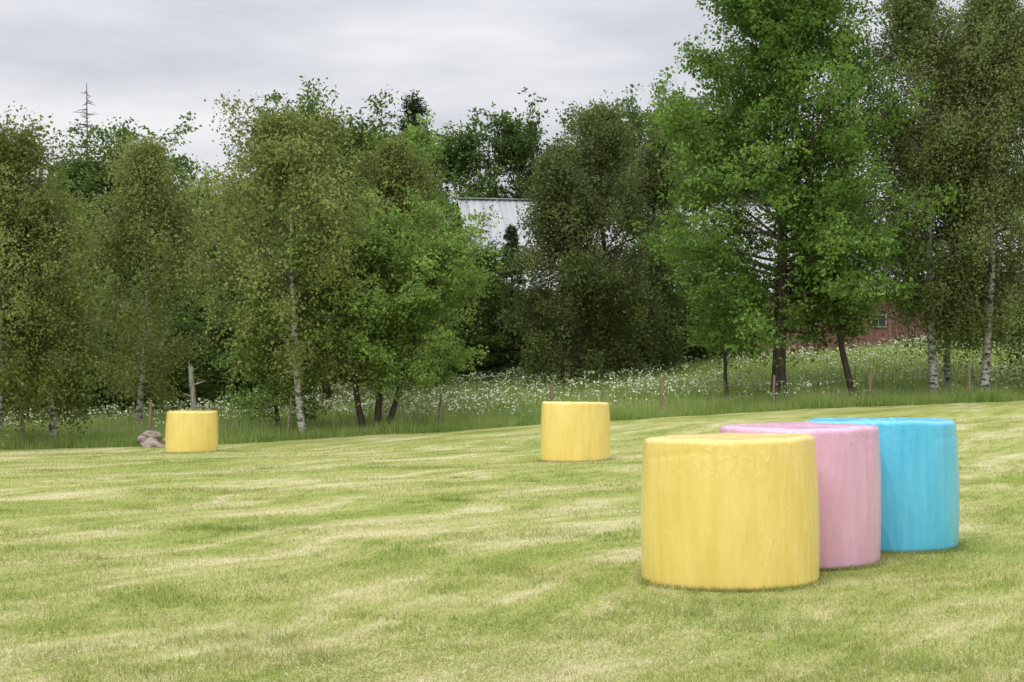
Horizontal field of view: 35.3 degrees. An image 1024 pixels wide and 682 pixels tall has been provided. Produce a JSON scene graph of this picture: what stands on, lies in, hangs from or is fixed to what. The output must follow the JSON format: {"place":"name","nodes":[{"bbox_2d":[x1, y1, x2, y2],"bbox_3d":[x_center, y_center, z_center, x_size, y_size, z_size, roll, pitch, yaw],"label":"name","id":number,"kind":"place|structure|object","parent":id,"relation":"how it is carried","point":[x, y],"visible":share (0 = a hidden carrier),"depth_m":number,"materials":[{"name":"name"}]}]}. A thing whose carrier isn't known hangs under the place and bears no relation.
{"place":"outdoors","nodes":[
{"label":"outdoors","id":0,"kind":"place"},
{"bbox_2d":[0,351,1023,681],"bbox_3d":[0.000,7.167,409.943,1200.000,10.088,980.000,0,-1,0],"label":"ground","id":1,"kind":"structure","parent":0,"point":[962,413],"depth_m":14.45,"materials":[{"name":"green plant"}]},
{"bbox_2d":[0,123,46,433],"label":"birch tree","id":2,"kind":"object","parent":1,"relation":"on","point":[19,128],"visible":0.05,"depth_m":52.55,"materials":[{"name":"green plant"}]},
{"bbox_2d":[0,101,116,445],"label":"birch tree","id":3,"kind":"object","parent":1,"relation":"on","point":[14,163],"visible":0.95,"depth_m":46.24,"materials":[{"name":"green plant"}]},
{"bbox_2d":[0,182,129,441],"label":"birch tree","id":4,"kind":"object","parent":1,"relation":"on","point":[69,401],"visible":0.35,"depth_m":47.66,"materials":[{"name":"green plant"}]},
{"bbox_2d":[63,83,105,202],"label":"dead spruce tree","id":5,"kind":"object","parent":1,"relation":"on","point":[86,124],"visible":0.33,"depth_m":82.26,"materials":[{"name":"grey plant"}]},
{"bbox_2d":[69,129,221,427],"bbox_3d":[-12.932,-2.097,56.047,5.560,10.641,6.778,0,-1,0],"label":"birch tree","id":6,"kind":"object","parent":1,"relation":"on","point":[144,175],"visible":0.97,"depth_m":55.72,"materials":[{"name":"green plant"}]},
{"bbox_2d":[137,430,164,446],"bbox_3d":[-10.225,2.852,46.274,1.207,0.548,0.769,-1,-1,26],"label":"rock pile","id":7,"kind":"object","parent":1,"relation":"on","point":[147,438],"visible":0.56,"depth_m":46.14,"materials":[{"name":"stone"}]},
{"bbox_2d":[165,410,217,452],"bbox_3d":[-8.594,2.435,43.148,1.399,1.134,1.370,0,-1,-19],"label":"yellow hay bale","id":8,"kind":"object","parent":1,"relation":"on","point":[191,430],"visible":0.87,"depth_m":42.57},
{"bbox_2d":[184,363,205,409],"bbox_3d":[-9.777,1.900,49.508,0.650,2.461,0.260,1,-1,-28],"label":"dead tree snag","id":9,"kind":"object","parent":1,"relation":"on","point":[192,395],"visible":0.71,"depth_m":49.42,"materials":[{"name":"grey wood"}]},
{"bbox_2d":[196,264,350,431],"bbox_3d":[-7.633,0.294,51.254,5.039,5.407,4.698,0,-1,0],"label":"alder tree","id":10,"kind":"object","parent":1,"relation":"on","point":[261,402],"visible":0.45,"depth_m":51.05,"materials":[{"name":"green plant"}]},
{"bbox_2d":[171,89,388,433],"bbox_3d":[-6.945,-2.336,49.448,6.579,10.728,7.240,0,-1,0],"label":"birch tree","id":11,"kind":"object","parent":1,"relation":"on","point":[287,143],"visible":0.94,"depth_m":48.76,"materials":[{"name":"green plant"}]},
{"bbox_2d":[225,76,417,407],"bbox_3d":[-7.578,-3.706,64.333,8.267,13.118,9.536,0,-1,0],"label":"maple tree","id":12,"kind":"object","parent":1,"relation":"on","point":[310,107],"visible":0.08,"depth_m":63.23,"materials":[{"name":"green plant"}]},
{"bbox_2d":[263,180,505,429],"bbox_3d":[-4.062,-1.124,50.553,7.778,8.202,5.631,0,-1,0],"label":"alder tree","id":13,"kind":"object","parent":1,"relation":"on","point":[395,308],"visible":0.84,"depth_m":49.85,"materials":[{"name":"green plant"}]},
{"bbox_2d":[310,127,490,407],"bbox_3d":[-4.579,-2.368,58.171,6.633,10.399,4.699,1,-2,-29],"label":"birch tree","id":14,"kind":"object","parent":1,"relation":"on","point":[390,163],"visible":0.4,"depth_m":57.50,"materials":[{"name":"green plant"}]},
{"bbox_2d":[323,108,489,397],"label":"maple tree","id":15,"kind":"object","parent":1,"relation":"on","point":[418,134],"visible":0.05,"depth_m":65.68,"materials":[{"name":"green plant"}]},
{"bbox_2d":[397,89,447,224],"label":"pine tree","id":16,"kind":"object","parent":1,"relation":"on","point":[414,105],"visible":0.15,"depth_m":96.04,"materials":[{"name":"green plant"}]},
{"bbox_2d":[444,274,484,381],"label":"spruce tree","id":17,"kind":"object","parent":1,"relation":"on","point":[467,325],"visible":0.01,"depth_m":78.75,"materials":[{"name":"green plant"}]},
{"bbox_2d":[483,223,535,379],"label":"spruce tree","id":18,"kind":"object","parent":1,"relation":"on","point":[509,235],"visible":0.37,"depth_m":79.89,"materials":[{"name":"green plant"}]},
{"bbox_2d":[2,363,1020,440],"bbox_3d":[1.046,1.914,53.183,68.018,3.482,1.407,1,-1,-24],"label":"wire fence","id":19,"kind":"object","parent":1,"relation":"on","point":[551,393],"visible":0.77,"depth_m":52.47,"materials":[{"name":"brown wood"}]},
{"bbox_2d":[0,334,1023,449],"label":"meadow grass","id":20,"kind":"structure","parent":1,"relation":"on","point":[95,435],"depth_m":57.59,"materials":[{"name":"green plant"}]},
{"bbox_2d":[2,66,1023,426],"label":"distant trees","id":21,"kind":"object","parent":1,"relation":"on","point":[514,146],"visible":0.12,"depth_m":77.99,"materials":[{"name":"green plant"}]},
{"bbox_2d":[2,333,1023,431],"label":"white wildflowers","id":22,"kind":"object","parent":1,"relation":"on","point":[498,401],"visible":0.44,"depth_m":63.40,"materials":[{"name":"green plant"}]},
{"bbox_2d":[518,157,540,200],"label":"pine tree","id":23,"kind":"object","parent":1,"relation":"on","point":[529,170],"visible":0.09,"depth_m":108.36,"materials":[{"name":"green plant"}]},
{"bbox_2d":[162,450,966,592],"bbox_3d":[-0.679,2.428,28.932,7.439,0.507,33.629,0,-1,-19],"label":"grass fringe","id":24,"kind":"object","parent":1,"relation":"on","point":[823,580],"depth_m":12.94,"materials":[{"name":"green plant"}]},
{"bbox_2d":[493,139,642,389],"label":"willow tree","id":25,"kind":"object","parent":1,"relation":"on","point":[556,175],"visible":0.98,"depth_m":69.61,"materials":[{"name":"green plant"}]},
{"bbox_2d":[541,401,609,461],"bbox_3d":[1.262,1.815,32.272,1.414,1.208,1.412,2,-2,-40],"label":"yellow hay bale","id":26,"kind":"object","parent":1,"relation":"on","point":[575,431],"visible":0.91,"depth_m":31.66},
{"bbox_2d":[516,90,677,381],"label":"willow tree","id":27,"kind":"object","parent":1,"relation":"on","point":[607,138],"visible":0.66,"depth_m":71.28,"materials":[{"name":"green plant"}]},
{"bbox_2d":[593,126,716,375],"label":"willow tree","id":28,"kind":"object","parent":1,"relation":"on","point":[648,161],"visible":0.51,"depth_m":75.67,"materials":[{"name":"green plant"}]},
{"bbox_2d":[665,221,775,399],"bbox_3d":[7.809,-1.264,60.450,4.083,7.274,4.260,-1,-2,42],"label":"young maple tree","id":29,"kind":"object","parent":1,"relation":"on","point":[713,341],"visible":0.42,"depth_m":60.14,"materials":[{"name":"green plant"}]},
{"bbox_2d":[641,433,819,591],"bbox_3d":[1.742,1.337,12.869,1.418,1.176,1.436,-1,-2,0],"label":"yellow hay bale","id":30,"kind":"object","parent":1,"relation":"on","point":[731,511],"visible":0.99,"depth_m":12.26},
{"bbox_2d":[453,197,1023,373],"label":"red barn","id":31,"kind":"structure","parent":1,"relation":"on","point":[506,210],"depth_m":92.22,"materials":[{"name":"metal"}]},
{"bbox_2d":[747,314,886,354],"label":"windows and door","id":32,"kind":"structure","parent":31,"relation":"in","point":[880,323],"depth_m":90.72,"materials":[{"name":"white glass"}]},
{"bbox_2d":[719,421,880,570],"bbox_3d":[2.495,1.315,13.971,1.395,1.199,1.430,-1,-1,27],"label":"pink hay bale","id":33,"kind":"object","parent":1,"relation":"on","point":[848,458],"visible":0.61,"depth_m":13.36},
{"bbox_2d":[630,0,973,398],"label":"maple tree","id":34,"kind":"object","parent":1,"relation":"on","point":[782,32],"visible":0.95,"depth_m":58.42,"materials":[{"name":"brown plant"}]},
{"bbox_2d":[754,155,907,396],"bbox_3d":[12.032,-2.639,60.632,5.427,10.004,6.802,0,-1,0],"label":"maple tree","id":35,"kind":"object","parent":1,"relation":"on","point":[799,317],"visible":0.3,"depth_m":59.46,"materials":[{"name":"green plant"}]},
{"bbox_2d":[807,417,958,553],"bbox_3d":[3.443,1.326,15.080,1.396,1.209,1.431,1,-2,-42],"label":"blue hay bale","id":36,"kind":"object","parent":1,"relation":"on","point":[919,485],"visible":0.57,"depth_m":14.42},
{"bbox_2d":[846,0,1023,394],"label":"birch tree","id":37,"kind":"object","parent":1,"relation":"on","point":[917,24],"visible":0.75,"depth_m":61.07,"materials":[{"name":"green plant"}]},
{"bbox_2d":[869,30,1023,387],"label":"birch tree","id":38,"kind":"object","parent":1,"relation":"on","point":[946,370],"visible":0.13,"depth_m":63.06,"materials":[{"name":"green plant"}]},
{"bbox_2d":[901,0,1023,392],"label":"birch tree","id":39,"kind":"object","parent":1,"relation":"on","point":[1008,78],"visible":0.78,"depth_m":61.09,"materials":[{"name":"green plant"}]},
{"bbox_2d":[935,2,1023,387],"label":"birch tree","id":40,"kind":"object","parent":1,"relation":"on","point":[1011,353],"visible":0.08,"depth_m":64.98,"materials":[{"name":"green plant"}]},
{"bbox_2d":[0,0,1023,368],"label":"sky","id":41,"kind":"structure","parent":0,"point":[153,63],"materials":[{"name":"grey"}]}
]}

